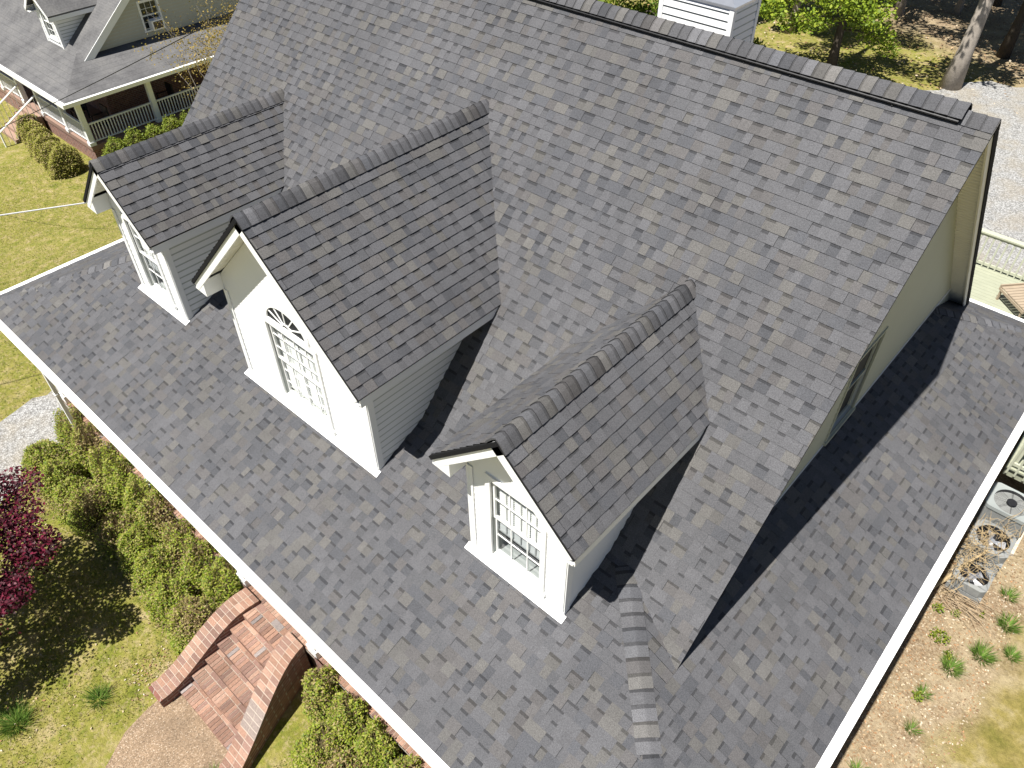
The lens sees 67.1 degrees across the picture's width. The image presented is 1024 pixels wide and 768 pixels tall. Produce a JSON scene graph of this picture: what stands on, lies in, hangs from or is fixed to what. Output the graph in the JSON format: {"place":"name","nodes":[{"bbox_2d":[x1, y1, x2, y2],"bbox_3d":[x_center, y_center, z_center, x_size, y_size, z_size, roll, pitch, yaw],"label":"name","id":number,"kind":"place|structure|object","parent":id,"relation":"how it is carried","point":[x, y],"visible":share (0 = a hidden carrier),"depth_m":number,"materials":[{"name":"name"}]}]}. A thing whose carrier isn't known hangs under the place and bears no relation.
{"place":"outdoors","nodes":[
{"label":"outdoors","id":0,"kind":"place"},
{"bbox_2d":[0,387,68,502],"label":"gravel path","id":1,"kind":"structure","parent":0,"point":[29,422],"depth_m":17.34,"materials":[{"name":"white gravel"}]},
{"bbox_2d":[0,10,234,128],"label":"overhead wire","id":2,"kind":"object","parent":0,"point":[126,66],"visible":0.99,"depth_m":17.81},
{"bbox_2d":[0,142,294,767],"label":"grass","id":3,"kind":"structure","parent":0,"point":[64,627],"depth_m":14.10,"materials":[{"name":"plant"}]},
{"bbox_2d":[0,0,1023,767],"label":"ground","id":4,"kind":"structure","parent":0,"point":[994,736],"depth_m":13.80,"materials":[{"name":"green plant"}]},
{"bbox_2d":[0,693,36,741],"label":"grass tuft","id":5,"kind":"object","parent":4,"relation":"on","point":[5,726],"visible":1,"depth_m":12.59,"materials":[{"name":"green plant"}]},
{"bbox_2d":[14,113,43,141],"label":"clipped bush","id":6,"kind":"object","parent":4,"relation":"on","point":[22,122],"visible":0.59,"depth_m":33.51,"materials":[{"name":"green plant"}]},
{"bbox_2d":[0,466,64,646],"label":"maple tree","id":7,"kind":"object","parent":4,"relation":"on","point":[30,552],"visible":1,"depth_m":12.84,"materials":[{"name":"red plant"}]},
{"bbox_2d":[19,120,52,147],"bbox_3d":[-20.489,-10.826,33.227,0.849,1.102,1.380,32,52,29],"label":"clipped bush","id":8,"kind":"object","parent":4,"relation":"on","point":[30,126],"visible":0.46,"depth_m":32.94,"materials":[{"name":"green plant"}]},
{"bbox_2d":[26,126,55,156],"bbox_3d":[-20.050,-10.368,32.727,0.850,1.117,1.361,32,52,29],"label":"clipped bush","id":9,"kind":"object","parent":4,"relation":"on","point":[33,134],"visible":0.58,"depth_m":32.50,"materials":[{"name":"green plant"}]},
{"bbox_2d":[32,132,59,161],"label":"clipped bush","id":10,"kind":"object","parent":4,"relation":"on","point":[45,137],"visible":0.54,"depth_m":32.09,"materials":[{"name":"green plant"}]},
{"bbox_2d":[36,139,64,170],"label":"clipped bush","id":11,"kind":"object","parent":4,"relation":"on","point":[42,148],"visible":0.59,"depth_m":31.61,"materials":[{"name":"green plant"}]},
{"bbox_2d":[46,143,85,179],"bbox_3d":[-18.176,-9.095,31.251,0.986,1.314,1.580,32,52,29],"label":"clipped bush","id":12,"kind":"object","parent":4,"relation":"on","point":[66,164],"visible":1,"depth_m":31.20,"materials":[{"name":"green plant"}]},
{"bbox_2d":[76,679,114,711],"bbox_3d":[-6.887,5.166,12.810,0.715,0.260,0.655,32,52,29],"label":"grass tuft","id":13,"kind":"object","parent":4,"relation":"on","point":[99,695],"visible":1,"depth_m":12.89,"materials":[{"name":"green plant"}]},
{"bbox_2d":[0,0,238,158],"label":"house","id":14,"kind":"structure","parent":4,"relation":"on","point":[52,51],"depth_m":32.52,"materials":[{"name":"grey"}]},
{"bbox_2d":[69,103,90,119],"bbox_3d":[-18.737,-11.959,33.289,0.580,1.000,0.580,32,52,29],"label":"porch chair","id":15,"kind":"object","parent":14,"relation":"on","point":[83,107],"visible":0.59,"depth_m":33.30,"materials":[{"name":"black metal"}]},
{"bbox_2d":[90,103,112,132],"bbox_3d":[-17.258,-11.135,32.421,0.580,1.000,0.580,32,52,29],"label":"porch chair","id":16,"kind":"object","parent":14,"relation":"on","point":[104,110],"visible":0.59,"depth_m":32.36,"materials":[{"name":"black metal"}]},
{"bbox_2d":[156,82,177,110],"bbox_3d":[-15.251,-12.678,34.030,0.580,1.000,0.580,32,52,29],"label":"porch chair","id":17,"kind":"object","parent":14,"relation":"on","point":[169,89],"visible":0.67,"depth_m":33.98,"materials":[{"name":"black metal"}]},
{"bbox_2d":[19,403,243,653],"bbox_3d":[-7.510,2.452,14.808,6.833,1.467,1.898,32,52,29],"label":"hedge","id":18,"kind":"object","parent":4,"relation":"on","point":[147,535],"visible":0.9,"depth_m":14.56,"materials":[{"name":"green plant"}]},
{"bbox_2d":[101,109,189,155],"bbox_3d":[-14.594,-10.482,32.469,1.356,1.651,5.590,32,52,29],"label":"side hedge","id":19,"kind":"object","parent":4,"relation":"on","point":[135,138],"visible":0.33,"depth_m":31.67,"materials":[{"name":"green plant"}]},
{"bbox_2d":[105,694,226,767],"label":"walkway","id":20,"kind":"structure","parent":4,"relation":"on","point":[176,732],"depth_m":12.35,"materials":[{"name":"brown gravel"}]},
{"bbox_2d":[132,0,237,99],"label":"budding tree","id":21,"kind":"object","parent":4,"relation":"on","point":[218,39],"visible":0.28,"depth_m":24.25,"materials":[{"name":"brown plant"}]},
{"bbox_2d":[148,585,329,767],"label":"brick steps","id":22,"kind":"structure","parent":4,"relation":"on","point":[233,674],"depth_m":12.72,"materials":[{"name":"brown brick"}]},
{"bbox_2d":[288,664,422,767],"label":"hedge","id":23,"kind":"object","parent":4,"relation":"on","point":[347,732],"visible":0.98,"depth_m":11.72,"materials":[{"name":"green plant"}]},
{"bbox_2d":[0,0,1023,767],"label":"house","id":24,"kind":"structure","parent":4,"relation":"on","point":[518,384],"depth_m":10.08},
{"bbox_2d":[0,202,85,215],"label":"overhead wire","id":25,"kind":"object","parent":24,"relation":"attached to","point":[42,209],"visible":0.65,"depth_m":15.68,"materials":[{"name":"grey metal"}]},
{"bbox_2d":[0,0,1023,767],"bbox_3d":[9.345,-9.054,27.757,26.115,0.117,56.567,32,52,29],"label":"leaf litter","id":26,"kind":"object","parent":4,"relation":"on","point":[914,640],"visible":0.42,"depth_m":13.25,"materials":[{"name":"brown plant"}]},
{"bbox_2d":[598,0,652,14],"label":"broadleaf tree","id":27,"kind":"object","parent":4,"relation":"on","point":[617,2],"visible":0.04,"depth_m":29.47,"materials":[{"name":"green plant"}]},
{"bbox_2d":[620,0,658,15],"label":"broadleaf tree","id":28,"kind":"object","parent":4,"relation":"on","point":[653,8],"visible":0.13,"depth_m":29.45,"materials":[{"name":"green plant"}]},
{"bbox_2d":[753,0,789,46],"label":"broadleaf tree","id":29,"kind":"object","parent":4,"relation":"on","point":[766,10],"visible":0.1,"depth_m":27.31,"materials":[{"name":"green plant"}]},
{"bbox_2d":[784,0,800,33],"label":"broadleaf tree","id":30,"kind":"object","parent":4,"relation":"on","point":[796,7],"visible":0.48,"depth_m":34.55,"materials":[{"name":"grey plant"}]},
{"bbox_2d":[776,0,901,65],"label":"broadleaf tree","id":31,"kind":"object","parent":4,"relation":"on","point":[847,8],"visible":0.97,"depth_m":29.54,"materials":[{"name":"green plant"}]},
{"bbox_2d":[848,756,871,767],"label":"grass tuft","id":32,"kind":"object","parent":4,"relation":"on","point":[857,765],"visible":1,"depth_m":12.07,"materials":[{"name":"green plant"}]},
{"bbox_2d":[893,0,906,16],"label":"broadleaf tree","id":33,"kind":"object","parent":4,"relation":"on","point":[900,6],"visible":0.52,"depth_m":36.32,"materials":[{"name":"brown plant"}]},
{"bbox_2d":[904,715,923,734],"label":"grass tuft","id":34,"kind":"object","parent":4,"relation":"on","point":[911,726],"visible":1,"depth_m":12.50,"materials":[{"name":"green plant"}]},
{"bbox_2d":[911,690,923,701],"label":"weed","id":35,"kind":"object","parent":4,"relation":"on","point":[916,693],"visible":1,"depth_m":12.82,"materials":[{"name":"green plant"}]},
{"bbox_2d":[913,681,932,700],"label":"grass tuft","id":36,"kind":"object","parent":4,"relation":"on","point":[922,688],"visible":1,"depth_m":12.94,"materials":[{"name":"green plant"}]},
{"bbox_2d":[932,603,944,612],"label":"weed","id":37,"kind":"object","parent":4,"relation":"on","point":[939,606],"visible":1,"depth_m":14.00,"materials":[{"name":"green plant"}]},
{"bbox_2d":[928,626,950,645],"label":"weed","id":38,"kind":"object","parent":4,"relation":"on","point":[939,640],"visible":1,"depth_m":13.59,"materials":[{"name":"green plant"}]},
{"bbox_2d":[945,649,953,659],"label":"weed","id":39,"kind":"object","parent":4,"relation":"on","point":[947,652],"visible":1,"depth_m":13.35,"materials":[{"name":"green plant"}]},
{"bbox_2d":[936,652,969,680],"bbox_3d":[7.522,4.792,13.156,0.635,0.252,0.644,32,52,29],"label":"grass tuft","id":40,"kind":"object","parent":4,"relation":"on","point":[956,668],"visible":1,"depth_m":13.22,"materials":[{"name":"green plant"}]},
{"bbox_2d":[952,0,965,14],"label":"broadleaf tree","id":41,"kind":"object","parent":4,"relation":"on","point":[958,8],"visible":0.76,"depth_m":36.56,"materials":[{"name":"brown plant"}]},
{"bbox_2d":[938,0,993,90],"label":"broadleaf tree","id":42,"kind":"object","parent":4,"relation":"on","point":[953,77],"visible":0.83,"depth_m":29.47,"materials":[{"name":"grey plant"}]},
{"bbox_2d":[944,557,994,605],"bbox_3d":[8.452,3.630,14.264,0.600,0.440,0.620,32,52,29],"label":"air conditioner","id":43,"kind":"object","parent":4,"relation":"on","point":[976,590],"visible":0.81,"depth_m":14.13,"materials":[{"name":"grey metal"}]},
{"bbox_2d":[926,81,1023,275],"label":"gravel drive","id":44,"kind":"structure","parent":4,"relation":"on","point":[1004,213],"depth_m":25.77,"materials":[{"name":"grey gravel"}]},
{"bbox_2d":[966,638,1000,668],"bbox_3d":[8.148,4.637,13.314,0.632,0.255,0.687,7,44,7],"label":"grass tuft","id":45,"kind":"object","parent":4,"relation":"on","point":[980,652],"visible":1,"depth_m":13.38,"materials":[{"name":"green plant"}]},
{"bbox_2d":[954,519,1016,574],"bbox_3d":[8.958,3.116,14.612,0.700,0.700,0.720,32,52,29],"label":"air conditioner","id":46,"kind":"object","parent":4,"relation":"on","point":[1003,556],"visible":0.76,"depth_m":14.41,"materials":[{"name":"grey metal"}]},
{"bbox_2d":[929,512,1022,634],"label":"dry vine","id":47,"kind":"object","parent":46,"relation":"on","point":[948,576],"visible":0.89,"depth_m":14.08,"materials":[{"name":"brown plant"}]},
{"bbox_2d":[966,482,1023,555],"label":"air conditioner","id":48,"kind":"object","parent":4,"relation":"on","point":[1001,502],"visible":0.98,"depth_m":14.81,"materials":[{"name":"grey metal"}]},
{"bbox_2d":[970,228,1023,483],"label":"deck","id":49,"kind":"structure","parent":4,"relation":"on","point":[989,279],"depth_m":19.53,"materials":[{"name":"beige wood"}]},
{"bbox_2d":[996,283,1023,317],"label":"lounge chair","id":50,"kind":"object","parent":49,"relation":"on","point":[1014,292],"visible":0.97,"depth_m":18.84,"materials":[{"name":"beige wood"}]},
{"bbox_2d":[992,0,1002,6],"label":"broadleaf tree","id":51,"kind":"object","parent":4,"relation":"on","point":[997,3],"depth_m":37.38,"materials":[{"name":"brown plant"}]},
{"bbox_2d":[995,608,1023,634],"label":"grass tuft","id":52,"kind":"object","parent":4,"relation":"on","point":[1013,629],"visible":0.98,"depth_m":13.79,"materials":[{"name":"green plant"}]},
{"bbox_2d":[996,1,1023,58],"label":"broadleaf tree","id":53,"kind":"object","parent":4,"relation":"on","point":[1005,50],"visible":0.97,"depth_m":32.38,"materials":[{"name":"brown plant"}]},
{"bbox_2d":[997,584,1023,603],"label":"grass tuft","id":54,"kind":"object","parent":4,"relation":"on","point":[1009,593],"visible":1,"depth_m":14.23,"materials":[{"name":"green plant"}]},
{"bbox_2d":[1000,644,1023,664],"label":"grass tuft","id":55,"kind":"object","parent":4,"relation":"on","point":[1016,655],"visible":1,"depth_m":13.39,"materials":[{"name":"green plant"}]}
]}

